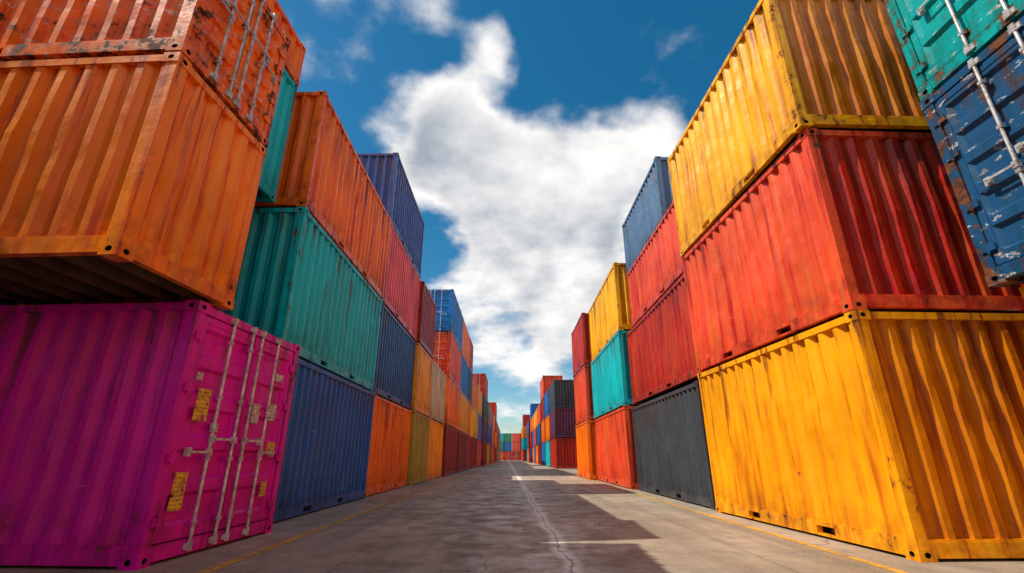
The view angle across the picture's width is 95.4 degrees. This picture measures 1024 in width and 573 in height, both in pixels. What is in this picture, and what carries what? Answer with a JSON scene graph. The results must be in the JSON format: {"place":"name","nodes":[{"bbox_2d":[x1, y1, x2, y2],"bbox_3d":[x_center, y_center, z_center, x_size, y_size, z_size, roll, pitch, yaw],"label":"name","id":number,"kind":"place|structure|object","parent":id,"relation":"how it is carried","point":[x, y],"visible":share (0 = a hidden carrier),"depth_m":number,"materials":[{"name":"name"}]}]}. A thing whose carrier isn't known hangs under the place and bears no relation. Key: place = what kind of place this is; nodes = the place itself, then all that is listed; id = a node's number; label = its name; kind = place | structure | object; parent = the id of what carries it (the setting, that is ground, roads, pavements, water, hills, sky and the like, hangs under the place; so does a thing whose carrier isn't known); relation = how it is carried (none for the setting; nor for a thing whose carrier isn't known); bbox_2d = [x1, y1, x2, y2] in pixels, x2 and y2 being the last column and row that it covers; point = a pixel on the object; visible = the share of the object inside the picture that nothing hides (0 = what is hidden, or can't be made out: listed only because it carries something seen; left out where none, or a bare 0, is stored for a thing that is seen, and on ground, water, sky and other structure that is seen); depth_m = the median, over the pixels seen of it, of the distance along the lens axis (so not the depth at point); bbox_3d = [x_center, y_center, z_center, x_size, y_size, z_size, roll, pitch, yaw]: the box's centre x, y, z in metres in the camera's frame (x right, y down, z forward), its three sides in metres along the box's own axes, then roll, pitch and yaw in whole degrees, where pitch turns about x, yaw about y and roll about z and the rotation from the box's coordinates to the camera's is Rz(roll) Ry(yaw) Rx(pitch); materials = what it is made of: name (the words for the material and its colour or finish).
{"place":"outdoors","nodes":[
{"label":"outdoors","id":0,"kind":"place"},
{"bbox_2d":[0,460,1023,572],"bbox_3d":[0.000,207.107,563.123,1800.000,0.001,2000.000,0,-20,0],"label":"concrete yard ground","id":1,"kind":"structure","parent":0,"point":[510,516],"depth_m":5.75,"materials":[{"name":"grey concrete"}]},
{"bbox_2d":[0,300,300,570],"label":"shipping container","id":2,"kind":"object","parent":1,"relation":"on","point":[135,436],"visible":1,"depth_m":4.92,"materials":[{"name":"metal"}]},
{"bbox_2d":[0,52,266,309],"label":"shipping container","id":3,"kind":"object","parent":2,"relation":"on","point":[129,179],"visible":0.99,"depth_m":4.69,"materials":[{"name":"metal"}]},
{"bbox_2d":[0,0,290,147],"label":"shipping container","id":4,"kind":"object","parent":3,"relation":"on","point":[234,52],"visible":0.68,"depth_m":5.18,"materials":[{"name":"metal"}]},
{"bbox_2d":[273,358,375,521],"bbox_3d":[-4.884,3.147,9.543,2.448,2.588,5.354,0,-20,0],"label":"shipping container","id":5,"kind":"object","parent":1,"relation":"on","point":[325,459],"visible":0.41,"depth_m":9.11,"materials":[{"name":"metal"}]},
{"bbox_2d":[216,206,382,391],"bbox_3d":[-4.922,0.692,10.399,2.445,2.588,5.307,0,-20,0],"label":"shipping container","id":6,"kind":"object","parent":5,"relation":"on","point":[306,286],"visible":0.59,"depth_m":8.55,"materials":[{"name":"metal"}]},
{"bbox_2d":[254,91,391,300],"bbox_3d":[-4.924,-1.739,11.338,2.462,2.600,5.400,0,-20,0],"label":"shipping container","id":7,"kind":"object","parent":6,"relation":"on","point":[324,179],"visible":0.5,"depth_m":9.72,"materials":[{"name":"metal"}]},
{"bbox_2d":[197,461,499,572],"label":"yellow road marking","id":8,"kind":"object","parent":1,"relation":"on","point":[216,567],"visible":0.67,"depth_m":5.76,"materials":[{"name":"yellow paint"}]},
{"bbox_2d":[365,394,411,497],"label":"shipping container","id":9,"kind":"object","parent":1,"relation":"on","point":[389,450],"visible":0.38,"depth_m":14.10,"materials":[{"name":"metal"}]},
{"bbox_2d":[374,303,415,409],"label":"shipping container","id":10,"kind":"object","parent":9,"relation":"on","point":[394,373],"visible":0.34,"depth_m":14.95,"materials":[{"name":"metal"}]},
{"bbox_2d":[383,223,420,341],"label":"shipping container","id":11,"kind":"object","parent":10,"relation":"on","point":[402,291],"visible":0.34,"depth_m":15.91,"materials":[{"name":"metal"}]},
{"bbox_2d":[357,152,424,278],"bbox_3d":[-4.967,-2.343,17.238,2.443,2.588,5.000,0,-20,0],"label":"shipping container","id":12,"kind":"object","parent":11,"relation":"on","point":[386,173],"visible":0.37,"depth_m":15.53,"materials":[{"name":"metal"}]},
{"bbox_2d":[407,411,429,485],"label":"shipping container","id":13,"kind":"object","parent":1,"relation":"on","point":[418,450],"visible":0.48,"depth_m":18.11,"materials":[{"name":"metal"}]},
{"bbox_2d":[411,343,432,417],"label":"shipping container","id":14,"kind":"object","parent":13,"relation":"on","point":[422,384],"visible":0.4,"depth_m":19.00,"materials":[{"name":"metal"}]},
{"bbox_2d":[416,281,436,359],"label":"shipping container","id":15,"kind":"object","parent":14,"relation":"on","point":[426,323],"visible":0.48,"depth_m":19.90,"materials":[{"name":"metal"}]},
{"bbox_2d":[427,418,443,479],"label":"shipping container","id":16,"kind":"object","parent":1,"relation":"on","point":[434,466],"visible":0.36,"depth_m":22.26,"materials":[{"name":"metal"}]},
{"bbox_2d":[430,360,446,424],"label":"shipping container","id":17,"kind":"object","parent":16,"relation":"on","point":[438,397],"visible":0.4,"depth_m":23.07,"materials":[{"name":"metal"}]},
{"bbox_2d":[441,425,458,476],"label":"shipping container","id":18,"kind":"object","parent":1,"relation":"on","point":[450,451],"visible":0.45,"depth_m":26.50,"materials":[{"name":"metal"}]},
{"bbox_2d":[444,377,460,430],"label":"shipping container","id":19,"kind":"object","parent":18,"relation":"on","point":[452,407],"visible":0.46,"depth_m":27.52,"materials":[{"name":"metal"}]},
{"bbox_2d":[434,331,461,389],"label":"shipping container","id":20,"kind":"object","parent":19,"relation":"on","point":[447,356],"visible":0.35,"depth_m":26.85,"materials":[{"name":"metal"}]},
{"bbox_2d":[428,289,462,352],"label":"shipping container","id":21,"kind":"object","parent":20,"relation":"on","point":[449,316],"visible":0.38,"depth_m":27.68,"materials":[{"name":"metal"}]},
{"bbox_2d":[457,431,467,472],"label":"shipping container","id":22,"kind":"object","parent":1,"relation":"on","point":[462,454],"visible":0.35,"depth_m":32.94,"materials":[{"name":"metal"}]},
{"bbox_2d":[459,393,468,434],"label":"shipping container","id":23,"kind":"object","parent":22,"relation":"on","point":[463,417],"visible":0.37,"depth_m":33.83,"materials":[{"name":"metal"}]},
{"bbox_2d":[460,355,468,399],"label":"shipping container","id":24,"kind":"object","parent":23,"relation":"on","point":[464,379],"visible":0.25,"depth_m":34.83,"materials":[{"name":"metal"}]},
{"bbox_2d":[462,318,469,367],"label":"shipping container","id":25,"kind":"object","parent":24,"relation":"on","point":[466,346],"visible":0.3,"depth_m":35.82,"materials":[{"name":"metal"}]},
{"bbox_2d":[466,436,469,469],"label":"shipping container","id":26,"kind":"object","parent":1,"relation":"on","point":[468,452],"visible":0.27,"depth_m":37.89,"materials":[{"name":"metal"}]},
{"bbox_2d":[468,403,471,435],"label":"shipping container","id":27,"kind":"object","parent":26,"relation":"on","point":[469,420],"visible":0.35,"depth_m":38.79,"materials":[{"name":"metal"}]},
{"bbox_2d":[468,369,472,404],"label":"shipping container","id":28,"kind":"object","parent":27,"relation":"on","point":[470,389],"visible":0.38,"depth_m":39.40,"materials":[{"name":"metal"}]},
{"bbox_2d":[469,338,472,374],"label":"shipping container","id":29,"kind":"object","parent":28,"relation":"on","point":[471,359],"visible":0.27,"depth_m":40.40,"materials":[{"name":"metal"}]},
{"bbox_2d":[469,437,476,468],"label":"shipping container","id":30,"kind":"object","parent":1,"relation":"on","point":[473,451],"visible":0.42,"depth_m":41.87,"materials":[{"name":"metal"}]},
{"bbox_2d":[470,406,477,438],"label":"shipping container","id":31,"kind":"object","parent":30,"relation":"on","point":[474,423],"visible":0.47,"depth_m":42.76,"materials":[{"name":"metal"}]},
{"bbox_2d":[472,377,477,411],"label":"shipping container","id":32,"kind":"object","parent":31,"relation":"on","point":[474,394],"visible":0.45,"depth_m":43.49,"materials":[{"name":"metal"}]},
{"bbox_2d":[476,440,481,466],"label":"shipping container","id":33,"kind":"object","parent":1,"relation":"on","point":[478,463],"visible":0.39,"depth_m":47.92,"materials":[{"name":"metal"}]},
{"bbox_2d":[477,413,481,440],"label":"shipping container","id":34,"kind":"object","parent":33,"relation":"on","point":[479,428],"visible":0.29,"depth_m":49.42,"materials":[{"name":"metal"}]},
{"bbox_2d":[478,387,481,416],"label":"shipping container","id":35,"kind":"object","parent":34,"relation":"on","point":[479,402],"visible":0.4,"depth_m":49.34,"materials":[{"name":"metal"}]},
{"bbox_2d":[481,442,486,465],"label":"shipping container","id":36,"kind":"object","parent":1,"relation":"on","point":[483,452],"visible":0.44,"depth_m":53.09,"materials":[{"name":"metal"}]},
{"bbox_2d":[482,418,486,442],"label":"shipping container","id":37,"kind":"object","parent":36,"relation":"on","point":[484,430],"visible":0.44,"depth_m":54.68,"materials":[{"name":"metal"}]},
{"bbox_2d":[482,395,487,420],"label":"shipping container","id":38,"kind":"object","parent":37,"relation":"on","point":[484,407],"visible":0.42,"depth_m":54.83,"materials":[{"name":"metal"}]},
{"bbox_2d":[472,373,487,400],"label":"shipping container","id":39,"kind":"object","parent":38,"relation":"on","point":[481,379],"visible":0.45,"depth_m":55.73,"materials":[{"name":"metal"}]},
{"bbox_2d":[486,443,489,464],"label":"shipping container","id":40,"kind":"object","parent":1,"relation":"on","point":[487,460],"visible":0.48,"depth_m":59.72,"materials":[{"name":"metal"}]},
{"bbox_2d":[487,422,489,443],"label":"shipping container","id":41,"kind":"object","parent":40,"relation":"on","point":[488,433],"visible":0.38,"depth_m":61.39,"materials":[{"name":"metal"}]},
{"bbox_2d":[487,402,489,423],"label":"shipping container","id":42,"kind":"object","parent":41,"relation":"on","point":[488,412],"visible":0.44,"depth_m":61.51,"materials":[{"name":"metal"}]},
{"bbox_2d":[489,445,490,463],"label":"shipping container","id":43,"kind":"object","parent":1,"relation":"on","point":[489,454],"visible":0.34,"depth_m":66.25,"materials":[{"name":"metal"}]},
{"bbox_2d":[490,426,491,444],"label":"shipping container","id":44,"kind":"object","parent":43,"relation":"on","point":[490,435],"visible":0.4,"depth_m":66.99,"materials":[{"name":"metal"}]},
{"bbox_2d":[490,407,491,426],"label":"shipping container","id":45,"kind":"object","parent":44,"relation":"on","point":[490,417],"visible":0.21,"depth_m":68.23,"materials":[{"name":"metal"}]},
{"bbox_2d":[491,446,492,462],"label":"shipping container","id":46,"kind":"object","parent":1,"relation":"on","point":[491,454],"visible":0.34,"depth_m":72.60,"materials":[{"name":"metal"}]},
{"bbox_2d":[494,447,495,462],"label":"shipping container","id":47,"kind":"object","parent":1,"relation":"on","point":[494,454],"visible":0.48,"depth_m":82.63,"materials":[{"name":"metal"}]},
{"bbox_2d":[494,432,496,446],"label":"shipping container","id":48,"kind":"object","parent":47,"relation":"on","point":[495,434],"visible":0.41,"depth_m":84.01,"materials":[{"name":"metal"}]},
{"bbox_2d":[500,451,503,459],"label":"shipping container","id":49,"kind":"object","parent":1,"relation":"on","point":[501,455],"visible":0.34,"depth_m":141.21,"materials":[{"name":"metal"}]},
{"bbox_2d":[500,442,503,450],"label":"shipping container","id":50,"kind":"object","parent":49,"relation":"on","point":[501,446],"visible":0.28,"depth_m":141.94,"materials":[{"name":"metal"}]},
{"bbox_2d":[500,433,503,441],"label":"shipping container","id":51,"kind":"object","parent":50,"relation":"on","point":[501,437],"visible":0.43,"depth_m":142.84,"materials":[{"name":"metal"}]},
{"bbox_2d":[504,451,511,459],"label":"shipping container","id":52,"kind":"object","parent":1,"relation":"on","point":[507,455],"visible":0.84,"depth_m":141.06,"materials":[{"name":"metal"}]},
{"bbox_2d":[504,442,511,450],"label":"shipping container","id":53,"kind":"object","parent":52,"relation":"on","point":[507,446],"visible":0.88,"depth_m":141.94,"materials":[{"name":"metal"}]},
{"bbox_2d":[504,433,511,441],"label":"shipping container","id":54,"kind":"object","parent":53,"relation":"on","point":[507,437],"visible":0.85,"depth_m":142.84,"materials":[{"name":"metal"}]},
{"bbox_2d":[512,451,519,459],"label":"shipping container","id":55,"kind":"object","parent":1,"relation":"on","point":[515,455],"visible":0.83,"depth_m":141.08,"materials":[{"name":"metal"}]},
{"bbox_2d":[512,442,519,450],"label":"shipping container","id":56,"kind":"object","parent":55,"relation":"on","point":[515,446],"visible":0.89,"depth_m":141.96,"materials":[{"name":"metal"}]},
{"bbox_2d":[512,433,519,441],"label":"shipping container","id":57,"kind":"object","parent":56,"relation":"on","point":[515,437],"visible":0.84,"depth_m":142.84,"materials":[{"name":"metal"}]},
{"bbox_2d":[523,449,526,460],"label":"shipping container","id":58,"kind":"object","parent":1,"relation":"on","point":[524,455],"visible":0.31,"depth_m":107.22,"materials":[{"name":"metal"}]},
{"bbox_2d":[523,438,526,449],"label":"shipping container","id":59,"kind":"object","parent":58,"relation":"on","point":[524,443],"visible":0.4,"depth_m":108.14,"materials":[{"name":"metal"}]},
{"bbox_2d":[523,426,526,437],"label":"shipping container","id":60,"kind":"object","parent":59,"relation":"on","point":[524,431],"visible":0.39,"depth_m":109.04,"materials":[{"name":"metal"}]},
{"bbox_2d":[522,415,529,425],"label":"shipping container","id":61,"kind":"object","parent":60,"relation":"on","point":[525,418],"visible":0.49,"depth_m":109.99,"materials":[{"name":"metal"}]},
{"bbox_2d":[528,448,530,461],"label":"shipping container","id":62,"kind":"object","parent":1,"relation":"on","point":[529,454],"visible":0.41,"depth_m":90.52,"materials":[{"name":"metal"}]},
{"bbox_2d":[534,446,535,462],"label":"shipping container","id":63,"kind":"object","parent":1,"relation":"on","point":[535,454],"visible":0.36,"depth_m":73.78,"materials":[{"name":"metal"}]},
{"bbox_2d":[534,428,535,446],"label":"shipping container","id":64,"kind":"object","parent":63,"relation":"on","point":[535,437],"visible":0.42,"depth_m":73.67,"materials":[{"name":"metal"}]},
{"bbox_2d":[536,445,537,463],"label":"shipping container","id":65,"kind":"object","parent":1,"relation":"on","point":[537,454],"visible":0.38,"depth_m":67.74,"materials":[{"name":"metal"}]},
{"bbox_2d":[536,426,537,445],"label":"shipping container","id":66,"kind":"object","parent":65,"relation":"on","point":[536,435],"visible":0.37,"depth_m":69.34,"materials":[{"name":"metal"}]},
{"bbox_2d":[535,409,537,426],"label":"shipping container","id":67,"kind":"object","parent":66,"relation":"on","point":[536,418],"visible":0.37,"depth_m":70.69,"materials":[{"name":"metal"}]},
{"bbox_2d":[538,444,541,464],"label":"shipping container","id":68,"kind":"object","parent":1,"relation":"on","point":[539,455],"visible":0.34,"depth_m":62.79,"materials":[{"name":"metal"}]},
{"bbox_2d":[538,423,541,444],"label":"shipping container","id":69,"kind":"object","parent":68,"relation":"on","point":[539,435],"visible":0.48,"depth_m":62.63,"materials":[{"name":"metal"}]},
{"bbox_2d":[537,403,540,424],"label":"shipping container","id":70,"kind":"object","parent":69,"relation":"on","point":[539,413],"visible":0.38,"depth_m":63.45,"materials":[{"name":"metal"}]},
{"bbox_2d":[541,442,545,465],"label":"shipping container","id":71,"kind":"object","parent":1,"relation":"on","point":[543,454],"visible":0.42,"depth_m":56.38,"materials":[{"name":"metal"}]},
{"bbox_2d":[541,419,545,442],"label":"shipping container","id":72,"kind":"object","parent":71,"relation":"on","point":[543,434],"visible":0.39,"depth_m":56.69,"materials":[{"name":"metal"}]},
{"bbox_2d":[541,397,544,421],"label":"shipping container","id":73,"kind":"object","parent":72,"relation":"on","point":[542,411],"visible":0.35,"depth_m":58.67,"materials":[{"name":"metal"}]},
{"bbox_2d":[540,375,562,401],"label":"shipping container","id":74,"kind":"object","parent":73,"relation":"on","point":[546,382],"visible":0.54,"depth_m":57.16,"materials":[{"name":"metal"}]},
{"bbox_2d":[545,440,550,466],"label":"shipping container","id":75,"kind":"object","parent":1,"relation":"on","point":[548,453],"visible":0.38,"depth_m":49.09,"materials":[{"name":"metal"}]},
{"bbox_2d":[545,415,549,441],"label":"shipping container","id":76,"kind":"object","parent":75,"relation":"on","point":[547,424],"visible":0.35,"depth_m":50.94,"materials":[{"name":"metal"}]},
{"bbox_2d":[544,389,548,417],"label":"shipping container","id":77,"kind":"object","parent":76,"relation":"on","point":[546,401],"visible":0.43,"depth_m":51.93,"materials":[{"name":"metal"}]},
{"bbox_2d":[550,438,576,468],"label":"shipping container","id":78,"kind":"object","parent":1,"relation":"on","point":[563,452],"visible":0.76,"depth_m":41.59,"materials":[{"name":"metal"}]},
{"bbox_2d":[549,408,575,439],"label":"shipping container","id":79,"kind":"object","parent":78,"relation":"on","point":[562,422],"visible":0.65,"depth_m":42.47,"materials":[{"name":"metal"}]},
{"bbox_2d":[549,379,574,413],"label":"shipping container","id":80,"kind":"object","parent":79,"relation":"on","point":[561,393],"visible":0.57,"depth_m":43.35,"materials":[{"name":"metal"}]},
{"bbox_2d":[575,420,597,479],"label":"shipping container","id":81,"kind":"object","parent":1,"relation":"on","point":[587,466],"visible":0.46,"depth_m":21.70,"materials":[{"name":"metal"}]},
{"bbox_2d":[574,364,594,424],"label":"shipping container","id":82,"kind":"object","parent":81,"relation":"on","point":[583,395],"visible":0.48,"depth_m":23.00,"materials":[{"name":"metal"}]},
{"bbox_2d":[571,313,591,377],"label":"shipping container","id":83,"kind":"object","parent":82,"relation":"on","point":[581,346],"visible":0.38,"depth_m":23.63,"materials":[{"name":"metal"}]},
{"bbox_2d":[595,405,637,489],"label":"shipping container","id":84,"kind":"object","parent":1,"relation":"on","point":[616,454],"visible":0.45,"depth_m":16.73,"materials":[{"name":"metal"}]},
{"bbox_2d":[591,330,639,418],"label":"shipping container","id":85,"kind":"object","parent":84,"relation":"on","point":[611,379],"visible":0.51,"depth_m":17.54,"materials":[{"name":"metal"}]},
{"bbox_2d":[589,262,631,360],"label":"shipping container","id":86,"kind":"object","parent":85,"relation":"on","point":[609,314],"visible":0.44,"depth_m":18.08,"materials":[{"name":"metal"}]},
{"bbox_2d":[631,380,715,509],"bbox_3d":[5.149,4.163,12.192,2.448,2.500,5.800,0,-20,0],"label":"shipping container","id":87,"kind":"object","parent":1,"relation":"on","point":[671,450],"visible":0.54,"depth_m":11.30,"materials":[{"name":"metal"}]},
{"bbox_2d":[627,272,698,404],"bbox_3d":[5.240,1.779,13.139,2.440,2.430,5.900,0,-20,0],"label":"shipping container","id":88,"kind":"object","parent":87,"relation":"on","point":[662,360],"visible":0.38,"depth_m":12.47,"materials":[{"name":"metal"}]},
{"bbox_2d":[627,201,683,327],"bbox_3d":[5.240,-0.415,13.569,2.440,1.955,5.200,0,-20,0],"label":"shipping container","id":89,"kind":"object","parent":88,"relation":"on","point":[655,273],"visible":0.31,"depth_m":13.09,"materials":[{"name":"metal"}]},
{"bbox_2d":[622,156,672,275],"bbox_3d":[5.340,-2.034,15.066,2.440,2.085,4.300,0,-20,0],"label":"shipping container","id":90,"kind":"object","parent":89,"relation":"on","point":[653,201],"visible":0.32,"depth_m":14.23,"materials":[{"name":"metal"}]},
{"bbox_2d":[534,463,908,572],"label":"yellow road marking","id":91,"kind":"object","parent":1,"relation":"on","point":[850,557],"depth_m":5.87,"materials":[{"name":"yellow paint"}]},
{"bbox_2d":[697,309,1023,562],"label":"shipping container","id":92,"kind":"object","parent":1,"relation":"on","point":[902,433],"visible":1,"depth_m":5.37,"materials":[{"name":"metal"}]},
{"bbox_2d":[681,128,1023,372],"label":"shipping container","id":93,"kind":"object","parent":92,"relation":"on","point":[810,228],"visible":0.8,"depth_m":6.24,"materials":[{"name":"metal"}]},
{"bbox_2d":[667,0,931,256],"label":"shipping container","id":94,"kind":"object","parent":93,"relation":"on","point":[789,72],"visible":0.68,"depth_m":7.10,"materials":[{"name":"metal"}]},
{"bbox_2d":[1019,286,1023,298],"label":"shipping container","id":95,"kind":"object","parent":1,"relation":"on","point":[1021,289],"visible":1,"depth_m":4.71,"materials":[{"name":"metal"}]},
{"bbox_2d":[920,16,1023,286],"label":"shipping container","id":96,"kind":"object","parent":95,"relation":"on","point":[973,109],"visible":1,"depth_m":4.80,"materials":[{"name":"metal"}]},
{"bbox_2d":[884,0,1023,100],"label":"shipping container","id":97,"kind":"object","parent":96,"relation":"on","point":[942,42],"visible":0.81,"depth_m":5.36,"materials":[{"name":"metal"}]},
{"bbox_2d":[277,0,758,432],"label":"sky","id":98,"kind":"structure","parent":0,"point":[526,135],"materials":[{"name":"blue"}]},
{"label":"shipping container","id":99,"kind":"object","parent":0,"visible":0},
{"bbox_2d":[530,403,538,419],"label":"shipping container","id":100,"kind":"object","parent":99,"relation":"on","point":[533,407],"visible":0.5,"depth_m":87.11,"materials":[{"name":"metal"}]},
{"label":"shipping container","id":101,"kind":"object","parent":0,"visible":0},
{"bbox_2d":[489,402,496,418],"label":"shipping container","id":102,"kind":"object","parent":101,"relation":"on","point":[493,405],"visible":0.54,"depth_m":85.12,"materials":[{"name":"metal"}]},
{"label":"shipping container","id":103,"kind":"object","parent":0,"visible":0},
{"bbox_2d":[255,68,297,202],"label":"shipping container","id":104,"kind":"object","parent":103,"relation":"on","point":[269,178],"visible":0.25,"depth_m":8.43,"materials":[{"name":"metal"}]},
{"bbox_2d":[266,0,305,86],"bbox_3d":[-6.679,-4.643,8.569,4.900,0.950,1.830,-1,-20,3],"label":"shipping container","id":105,"kind":"object","parent":104,"relation":"on","point":[296,52],"visible":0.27,"depth_m":8.94,"materials":[{"name":"metal"}]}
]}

